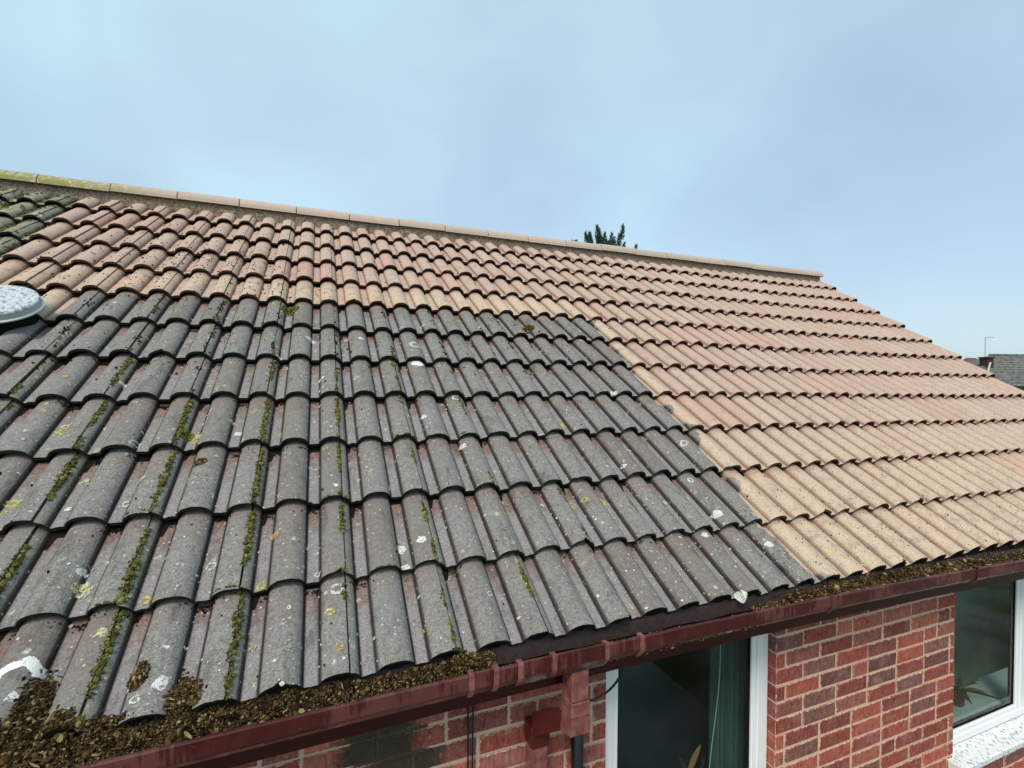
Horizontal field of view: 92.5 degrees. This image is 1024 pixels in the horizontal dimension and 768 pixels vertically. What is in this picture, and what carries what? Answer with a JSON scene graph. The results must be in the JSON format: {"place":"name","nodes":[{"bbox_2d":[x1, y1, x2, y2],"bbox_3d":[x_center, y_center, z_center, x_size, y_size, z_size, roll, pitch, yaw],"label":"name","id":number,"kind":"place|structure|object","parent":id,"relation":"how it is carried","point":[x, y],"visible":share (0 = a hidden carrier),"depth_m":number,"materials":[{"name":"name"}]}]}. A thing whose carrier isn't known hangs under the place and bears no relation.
{"place":"outdoors","nodes":[
{"label":"outdoors","id":0,"kind":"place"},
{"bbox_2d":[0,0,1023,359],"label":"sky","id":1,"kind":"structure","parent":0,"point":[875,147],"materials":[{"name":"blue"}]},
{"label":"ground","id":2,"kind":"structure","parent":0,"visible":0},
{"bbox_2d":[0,169,1023,767],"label":"brick house","id":3,"kind":"structure","parent":2,"relation":"on","point":[746,377],"depth_m":2.31,"materials":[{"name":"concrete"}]},
{"bbox_2d":[126,660,150,692],"bbox_3d":[-0.946,0.740,1.242,0.051,0.052,0.075,0,1,-21],"label":"moss clump","id":4,"kind":"object","parent":3,"relation":"on","point":[138,676],"visible":1,"depth_m":1.23,"materials":[{"name":"plant"}]},
{"bbox_2d":[176,428,193,442],"bbox_3d":[-1.298,0.204,1.950,0.049,0.061,0.073,1,1,30],"label":"moss clump","id":5,"kind":"object","parent":3,"relation":"on","point":[185,434],"visible":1,"depth_m":1.94,"materials":[{"name":"green plant"}]},
{"bbox_2d":[192,458,207,466],"bbox_3d":[-1.174,0.298,1.848,0.053,0.038,0.043,0,1,-21],"label":"moss clump","id":6,"kind":"object","parent":3,"relation":"on","point":[199,461],"visible":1,"depth_m":1.84,"materials":[{"name":"plant"}]},
{"bbox_2d":[280,305,298,315],"bbox_3d":[-1.345,-0.439,2.963,0.107,0.081,0.113,0,1,-21],"label":"moss clump","id":7,"kind":"object","parent":3,"relation":"on","point":[290,311],"visible":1,"depth_m":2.93,"materials":[{"name":"green plant"}]},
{"bbox_2d":[0,189,637,731],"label":"moss","id":8,"kind":"object","parent":3,"relation":"on","point":[126,589],"visible":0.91,"depth_m":1.67,"materials":[{"name":"green plant"}]},
{"bbox_2d":[467,705,473,767],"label":"cable pair","id":9,"kind":"object","parent":3,"relation":"hanging from","point":[468,735],"visible":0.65,"depth_m":1.66,"materials":[{"name":"black plastic"}]},
{"bbox_2d":[0,195,1022,677],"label":"moss crumbs","id":10,"kind":"object","parent":3,"relation":"on","point":[116,531],"visible":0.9,"depth_m":2.50,"materials":[{"name":"plant"}]},
{"bbox_2d":[0,549,1023,767],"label":"gutter debris","id":11,"kind":"object","parent":3,"relation":"on","point":[105,737],"visible":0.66,"depth_m":1.21,"materials":[{"name":"brown plant"}]},
{"bbox_2d":[521,324,534,333],"bbox_3d":[0.108,-0.378,3.411,0.101,0.080,0.093,0,1,-1],"label":"moss clump","id":12,"kind":"object","parent":3,"relation":"on","point":[527,329],"visible":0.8,"depth_m":3.38,"materials":[{"name":"plant"}]},
{"bbox_2d":[571,734,583,767],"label":"black pipe","id":13,"kind":"object","parent":3,"relation":"attached to","point":[577,751],"visible":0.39,"depth_m":1.79,"materials":[{"name":"plastic"}]},
{"bbox_2d":[589,668,623,701],"bbox_3d":[0.340,1.091,1.822,0.166,0.183,0.011,0,1,-5],"label":"cable loop","id":14,"kind":"object","parent":13,"relation":"attached to","point":[609,689],"visible":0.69,"depth_m":1.82,"materials":[{"name":"black plastic"}]},
{"bbox_2d":[605,633,767,767],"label":"window","id":15,"kind":"structure","parent":3,"relation":"in","point":[756,647],"depth_m":2.23,"materials":[{"name":"white plastic"}]},
{"bbox_2d":[679,744,704,767],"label":"potted plant","id":16,"kind":"object","parent":3,"relation":"on","point":[694,757],"visible":0.94,"depth_m":2.23,"materials":[{"name":"green plant"}]},
{"bbox_2d":[709,644,720,767],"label":"blind cord","id":17,"kind":"object","parent":3,"relation":"hanging from","point":[716,706],"visible":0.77,"depth_m":2.24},
{"bbox_2d":[707,639,744,767],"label":"curtain","id":18,"kind":"object","parent":3,"relation":"hanging from","point":[727,748],"visible":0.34,"depth_m":2.33,"materials":[{"name":"green fabric"}]},
{"bbox_2d":[952,669,1007,706],"bbox_3d":[2.837,1.921,3.075,0.394,0.215,0.340,1,1,2],"label":"potted plant","id":19,"kind":"object","parent":3,"relation":"on","point":[960,695],"visible":0.66,"depth_m":3.09,"materials":[{"name":"green plant"}]},
{"bbox_2d":[947,579,1023,767],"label":"window","id":20,"kind":"structure","parent":3,"relation":"in","point":[984,748],"depth_m":2.93,"materials":[{"name":"white plastic"}]},
{"bbox_2d":[571,224,637,248],"bbox_3d":[5.566,-3.261,28.918,4.887,12.449,4.875,1,1,37],"label":"conifer tree","id":21,"kind":"object","parent":2,"relation":"on","point":[599,238],"visible":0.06,"depth_m":28.71,"materials":[{"name":"green plant"}]},
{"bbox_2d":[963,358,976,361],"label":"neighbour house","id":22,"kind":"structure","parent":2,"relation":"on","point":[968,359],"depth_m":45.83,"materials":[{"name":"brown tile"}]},
{"bbox_2d":[968,336,1023,390],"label":"neighbour house","id":23,"kind":"structure","parent":2,"relation":"on","point":[1008,369],"depth_m":38.40,"materials":[{"name":"brick"}]}
]}

